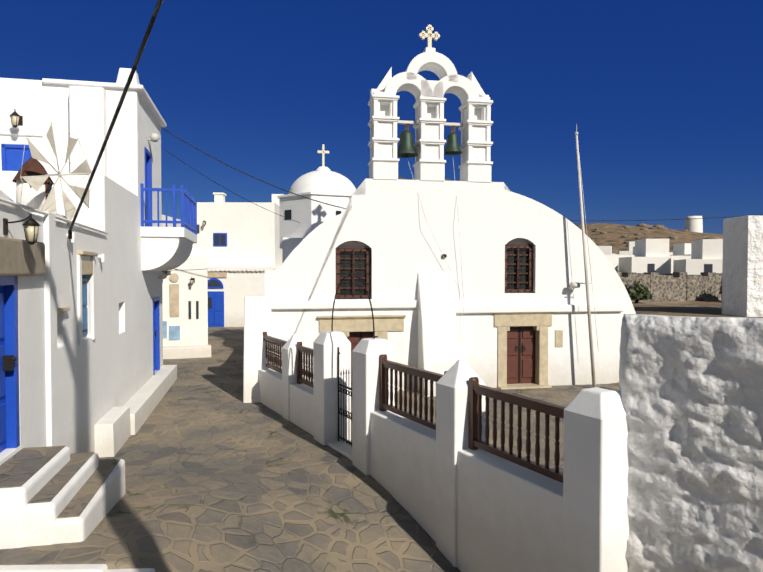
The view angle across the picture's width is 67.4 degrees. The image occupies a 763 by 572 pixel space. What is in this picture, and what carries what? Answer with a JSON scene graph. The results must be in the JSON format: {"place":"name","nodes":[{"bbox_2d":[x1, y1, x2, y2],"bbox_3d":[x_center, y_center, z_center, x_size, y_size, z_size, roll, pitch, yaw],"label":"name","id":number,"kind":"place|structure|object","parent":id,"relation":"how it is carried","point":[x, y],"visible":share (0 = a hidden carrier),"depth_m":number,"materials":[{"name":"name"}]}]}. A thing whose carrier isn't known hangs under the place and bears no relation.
{"place":"outdoors","nodes":[
{"label":"outdoors","id":0,"kind":"place"},
{"bbox_2d":[3,109,40,244],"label":"wall lanterns","id":1,"kind":"object","parent":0,"point":[30,221],"depth_m":6.07,"materials":[{"name":"black metal"}]},
{"bbox_2d":[0,171,137,240],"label":"house terrace","id":2,"kind":"structure","parent":0,"point":[112,209],"depth_m":10.01,"materials":[{"name":"white paint"}]},
{"bbox_2d":[16,180,65,221],"bbox_3d":[-4.805,-1.152,7.943,0.700,0.600,0.600,0,1,-12],"label":"model windmill body","id":3,"kind":"object","parent":2,"relation":"on","point":[38,198],"visible":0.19,"depth_m":7.76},
{"bbox_2d":[12,156,53,198],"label":"windmill roof","id":4,"kind":"structure","parent":3,"relation":"on","point":[31,166],"depth_m":7.82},
{"bbox_2d":[20,122,91,225],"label":"model windmill spars","id":5,"kind":"object","parent":3,"relation":"attached to","point":[59,174],"visible":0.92,"depth_m":7.80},
{"bbox_2d":[23,124,91,222],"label":"windmill sails","id":6,"kind":"object","parent":5,"relation":"attached to","point":[36,183],"visible":0.88,"depth_m":7.75},
{"bbox_2d":[0,206,162,464],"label":"house wall","id":7,"kind":"structure","parent":0,"point":[106,371],"depth_m":8.84,"materials":[{"name":"white paint"}]},
{"bbox_2d":[0,237,44,275],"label":"door lintel","id":8,"kind":"structure","parent":7,"relation":"attached to","point":[19,257],"depth_m":6.22,"materials":[{"name":"beige stone"}]},
{"bbox_2d":[57,251,97,313],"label":"trim","id":9,"kind":"structure","parent":7,"relation":"attached to","point":[87,267],"depth_m":8.77,"materials":[{"name":"beige stone"}]},
{"bbox_2d":[0,144,159,452],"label":"blue doors","id":10,"kind":"structure","parent":7,"relation":"on","point":[12,157],"depth_m":6.30,"materials":[{"name":"blue wood"}]},
{"bbox_2d":[3,281,155,370],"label":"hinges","id":11,"kind":"object","parent":10,"relation":"attached to","point":[8,362],"visible":0.77,"depth_m":6.17,"materials":[{"name":"black metal"}]},
{"bbox_2d":[0,68,166,242],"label":"house","id":12,"kind":"structure","parent":7,"relation":"on","point":[83,112],"depth_m":12.47,"materials":[{"name":"white paint"}]},
{"bbox_2d":[148,133,166,278],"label":"wall lamps","id":13,"kind":"object","parent":12,"relation":"attached to","point":[154,137],"visible":1,"depth_m":14.07,"materials":[{"name":"white glass"}]},
{"bbox_2d":[141,227,196,270],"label":"balcony","id":14,"kind":"structure","parent":12,"relation":"attached to","point":[165,248],"depth_m":13.32,"materials":[{"name":"white paint"}]},
{"bbox_2d":[140,183,196,234],"bbox_3d":[-5.398,-1.899,14.706,0.960,0.990,2.990,0,1,-12],"label":"balcony rail","id":15,"kind":"object","parent":14,"relation":"on","point":[188,221],"visible":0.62,"depth_m":13.32,"materials":[{"name":"blue metal"}]},
{"bbox_2d":[82,275,87,337],"bbox_3d":[-4.684,0.326,8.880,0.080,1.000,0.610,0,1,-12],"label":"window shutter","id":16,"kind":"object","parent":7,"relation":"attached to","point":[84,307],"visible":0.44,"depth_m":9.04,"materials":[{"name":"wood"}]},
{"bbox_2d":[0,197,176,456],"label":"house trims","id":17,"kind":"object","parent":7,"relation":"attached to","point":[116,428],"visible":0.73,"depth_m":8.78,"materials":[{"name":"white paint"}]},
{"bbox_2d":[162,192,283,326],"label":"lane houses","id":18,"kind":"structure","parent":0,"point":[248,255],"depth_m":33.28,"materials":[{"name":"white paint"}]},
{"bbox_2d":[208,233,226,326],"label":"door and window","id":19,"kind":"structure","parent":18,"relation":"attached to","point":[216,315],"depth_m":31.71,"materials":[{"name":"paint"}]},
{"bbox_2d":[207,272,226,276],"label":"lintel","id":20,"kind":"structure","parent":19,"relation":"on","point":[217,274],"depth_m":31.66,"materials":[{"name":"beige stone"}]},
{"bbox_2d":[0,327,460,571],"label":"street paving","id":21,"kind":"structure","parent":0,"point":[220,476],"depth_m":7.40,"materials":[{"name":"beige stone"}]},
{"bbox_2d":[0,446,124,548],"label":"house steps","id":22,"kind":"structure","parent":21,"relation":"on","point":[23,523],"depth_m":5.40,"materials":[{"name":"white paint"}]},
{"bbox_2d":[0,445,120,518],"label":"stair treads","id":23,"kind":"object","parent":22,"relation":"on","point":[21,467],"visible":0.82,"depth_m":5.95,"materials":[{"name":"beige stone"}]},
{"bbox_2d":[0,564,154,571],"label":"landing kerb","id":24,"kind":"structure","parent":21,"relation":"on","point":[62,568],"depth_m":4.79,"materials":[{"name":"white paint"}]},
{"bbox_2d":[162,235,210,358],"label":"shop house","id":25,"kind":"structure","parent":21,"relation":"on","point":[192,342],"depth_m":20.61,"materials":[{"name":"white paint"}]},
{"bbox_2d":[163,321,179,339],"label":"wall signs","id":26,"kind":"object","parent":25,"relation":"attached to","point":[174,332],"visible":0.57,"depth_m":20.43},
{"bbox_2d":[167,270,178,316],"bbox_3d":[-7.580,0.128,20.264,0.770,1.950,0.250,0,1,-18],"label":"shop sign","id":27,"kind":"object","parent":25,"relation":"attached to","point":[174,298],"visible":0.77,"depth_m":20.43,"materials":[{"name":"beige stone"}]},
{"bbox_2d":[162,221,205,284],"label":"wall lanterns","id":28,"kind":"object","parent":25,"relation":"hanging from","point":[191,278],"depth_m":20.39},
{"bbox_2d":[188,301,198,318],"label":"wall slits","id":29,"kind":"object","parent":25,"relation":"in","point":[197,308],"visible":0.89,"depth_m":20.68,"materials":[{"name":"black"}]},
{"bbox_2d":[282,177,452,263],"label":"church body","id":30,"kind":"structure","parent":21,"relation":"on","point":[289,245],"depth_m":19.14,"materials":[{"name":"white paint"}]},
{"bbox_2d":[277,191,351,248],"bbox_3d":[-2.173,-2.335,21.404,3.365,1.920,3.269,0,1,-9],"label":"church drum","id":31,"kind":"object","parent":30,"relation":"on","point":[309,215],"visible":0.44,"depth_m":20.07,"materials":[{"name":"white paint"}]},
{"bbox_2d":[285,210,340,219],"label":"small windows","id":32,"kind":"structure","parent":31,"relation":"in","point":[288,214],"depth_m":20.44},
{"bbox_2d":[289,166,355,193],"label":"church dome","id":33,"kind":"structure","parent":31,"relation":"on","point":[323,179],"depth_m":20.39,"materials":[{"name":"white paint"}]},
{"bbox_2d":[317,144,328,165],"bbox_3d":[-2.173,-4.860,21.344,0.450,0.830,0.080,0,1,-9],"label":"cross","id":34,"kind":"object","parent":33,"relation":"on","point":[323,152],"visible":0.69,"depth_m":21.30,"materials":[{"name":"stone"}]},
{"bbox_2d":[368,94,492,182],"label":"belfry pillars","id":35,"kind":"structure","parent":30,"relation":"on","point":[475,149],"depth_m":14.59,"materials":[{"name":"white paint"}]},
{"bbox_2d":[397,129,461,157],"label":"bells","id":36,"kind":"object","parent":35,"relation":"hanging from","point":[406,148],"visible":0.98,"depth_m":14.75,"materials":[{"name":"green metal"}]},
{"bbox_2d":[407,159,463,329],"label":"bell ropes","id":37,"kind":"object","parent":36,"relation":"hanging from","point":[443,256],"visible":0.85,"depth_m":14.62,"materials":[{"name":"beige fabric"}]},
{"bbox_2d":[370,47,489,103],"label":"belfry arches","id":38,"kind":"structure","parent":35,"relation":"on","point":[463,89],"depth_m":14.57,"materials":[{"name":"white paint"}]},
{"bbox_2d":[419,24,439,47],"bbox_3d":[1.242,-6.436,14.803,0.550,0.625,0.080,0,1,-9],"label":"cross","id":39,"kind":"object","parent":38,"relation":"on","point":[429,35],"visible":1,"depth_m":14.77,"materials":[{"name":"stone"}]},
{"bbox_2d":[397,120,463,126],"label":"bell beam","id":40,"kind":"structure","parent":35,"relation":"attached to","point":[415,123],"depth_m":14.80,"materials":[{"name":"white wood"}]},
{"bbox_2d":[405,124,454,132],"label":"hangers","id":41,"kind":"object","parent":40,"relation":"hanging from","point":[407,127],"visible":0.79,"depth_m":14.84},
{"bbox_2d":[0,0,762,234],"label":"sky","id":42,"kind":"structure","parent":0,"point":[664,98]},
{"bbox_2d":[317,312,552,389],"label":"door surround","id":43,"kind":"object","parent":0,"point":[540,322],"depth_m":14.94,"materials":[{"name":"beige stone"}]},
{"bbox_2d":[347,326,535,383],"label":"church doors","id":44,"kind":"structure","parent":43,"relation":"in","point":[527,356],"depth_m":15.27,"materials":[{"name":"red wood"}]},
{"bbox_2d":[350,384,619,472],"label":"yard floor","id":45,"kind":"structure","parent":0,"point":[563,395],"depth_m":11.98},
{"bbox_2d":[258,331,628,571],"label":"yard wall","id":46,"kind":"structure","parent":45,"relation":"on","point":[458,499],"depth_m":6.69,"materials":[{"name":"white paint"}]},
{"bbox_2d":[331,274,374,446],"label":"yard gate","id":47,"kind":"structure","parent":46,"relation":"on","point":[344,412],"depth_m":9.88,"materials":[{"name":"metal"}]},
{"bbox_2d":[263,332,564,482],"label":"wooden railings","id":48,"kind":"object","parent":46,"relation":"attached to","point":[274,345],"visible":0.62,"depth_m":6.78,"materials":[{"name":"brown wood"}]},
{"bbox_2d":[265,179,635,390],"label":"church facade","id":49,"kind":"structure","parent":45,"relation":"on","point":[385,221],"depth_m":14.76,"materials":[{"name":"white paint"}]},
{"bbox_2d":[243,272,623,402],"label":"church buttresses","id":50,"kind":"structure","parent":49,"relation":"attached to","point":[438,309],"depth_m":14.18,"materials":[{"name":"white paint"}]},
{"bbox_2d":[336,244,532,297],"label":"window panes","id":51,"kind":"structure","parent":49,"relation":"in","point":[515,246],"depth_m":14.50,"materials":[{"name":"black glass"}]},
{"bbox_2d":[340,248,527,294],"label":"window grilles","id":52,"kind":"object","parent":51,"relation":"in","point":[511,269],"depth_m":14.57,"materials":[{"name":"brown wood"}]},
{"bbox_2d":[336,246,533,297],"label":"window frames","id":53,"kind":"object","parent":51,"relation":"attached to","point":[361,263],"visible":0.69,"depth_m":14.41,"materials":[{"name":"brown wood"}]},
{"bbox_2d":[555,330,562,346],"bbox_3d":[4.719,1.399,15.231,0.220,0.450,0.040,0,1,-9],"label":"wall plaque","id":54,"kind":"object","parent":49,"relation":"attached to","point":[558,338],"visible":0.96,"depth_m":15.21,"materials":[{"name":"beige stone"}]},
{"bbox_2d":[575,124,595,387],"bbox_3d":[5.228,-0.744,14.962,0.593,6.854,0.595,0,1,-9],"label":"flag pole","id":55,"kind":"object","parent":45,"relation":"on","point":[586,283],"visible":0.92,"depth_m":14.74,"materials":[{"name":"white metal"}]},
{"bbox_2d":[579,156,597,344],"bbox_3d":[5.329,-1.041,14.772,0.590,5.451,0.023,0,1,1],"label":"flag halyard","id":56,"kind":"object","parent":55,"relation":"hanging from","point":[588,250],"visible":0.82,"depth_m":14.77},
{"bbox_2d":[619,314,762,571],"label":"rough wall","id":57,"kind":"structure","parent":45,"relation":"on","point":[691,389],"depth_m":4.68,"materials":[{"name":"white paint"}]},
{"bbox_2d":[570,282,579,287],"bbox_3d":[5.070,-0.023,15.095,0.220,0.150,0.275,0,1,-9],"label":"facade floodlight","id":58,"kind":"object","parent":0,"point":[574,284],"visible":1,"depth_m":14.98,"materials":[{"name":"grey metal"}]},
{"bbox_2d":[577,223,762,384],"bbox_3d":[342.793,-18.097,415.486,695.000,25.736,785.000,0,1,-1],"label":"hillside","id":59,"kind":"structure","parent":0,"point":[613,238],"depth_m":173.62,"materials":[{"name":"brown soil"}]},
{"bbox_2d":[625,280,652,302],"bbox_3d":[14.422,0.279,32.291,1.739,1.614,1.754,0,1,-1],"label":"bush","id":60,"kind":"object","parent":59,"relation":"on","point":[639,290],"depth_m":31.96,"materials":[{"name":"green plant"}]},
{"bbox_2d":[577,223,716,253],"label":"hill boulders","id":61,"kind":"object","parent":59,"relation":"on","point":[658,226],"visible":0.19,"depth_m":194.07,"materials":[{"name":"stone"}]},
{"bbox_2d":[598,239,722,274],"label":"village houses","id":62,"kind":"structure","parent":59,"relation":"on","point":[691,258],"depth_m":69.39,"materials":[{"name":"white paint"}]},
{"bbox_2d":[648,264,712,271],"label":"windows","id":63,"kind":"structure","parent":62,"relation":"in","point":[707,267],"depth_m":62.71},
{"bbox_2d":[617,272,721,301],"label":"dry stone walls","id":64,"kind":"structure","parent":59,"relation":"on","point":[684,286],"depth_m":34.38,"materials":[{"name":"beige stone"}]},
{"bbox_2d":[685,216,702,232],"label":"windmill tower","id":65,"kind":"structure","parent":59,"relation":"on","point":[693,225],"depth_m":229.92,"materials":[{"name":"white paint"}]},
{"bbox_2d":[722,215,762,316],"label":"wall pillar","id":66,"kind":"structure","parent":59,"relation":"on","point":[742,279],"depth_m":22.51,"materials":[{"name":"white paint"}]},
{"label":"utility pole","id":67,"kind":"object","parent":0,"visible":0},
{"bbox_2d":[68,0,762,238],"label":"cables","id":68,"kind":"object","parent":67,"relation":"hanging from","point":[142,46],"visible":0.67,"depth_m":6.20,"materials":[{"name":"black plastic"}]}
]}

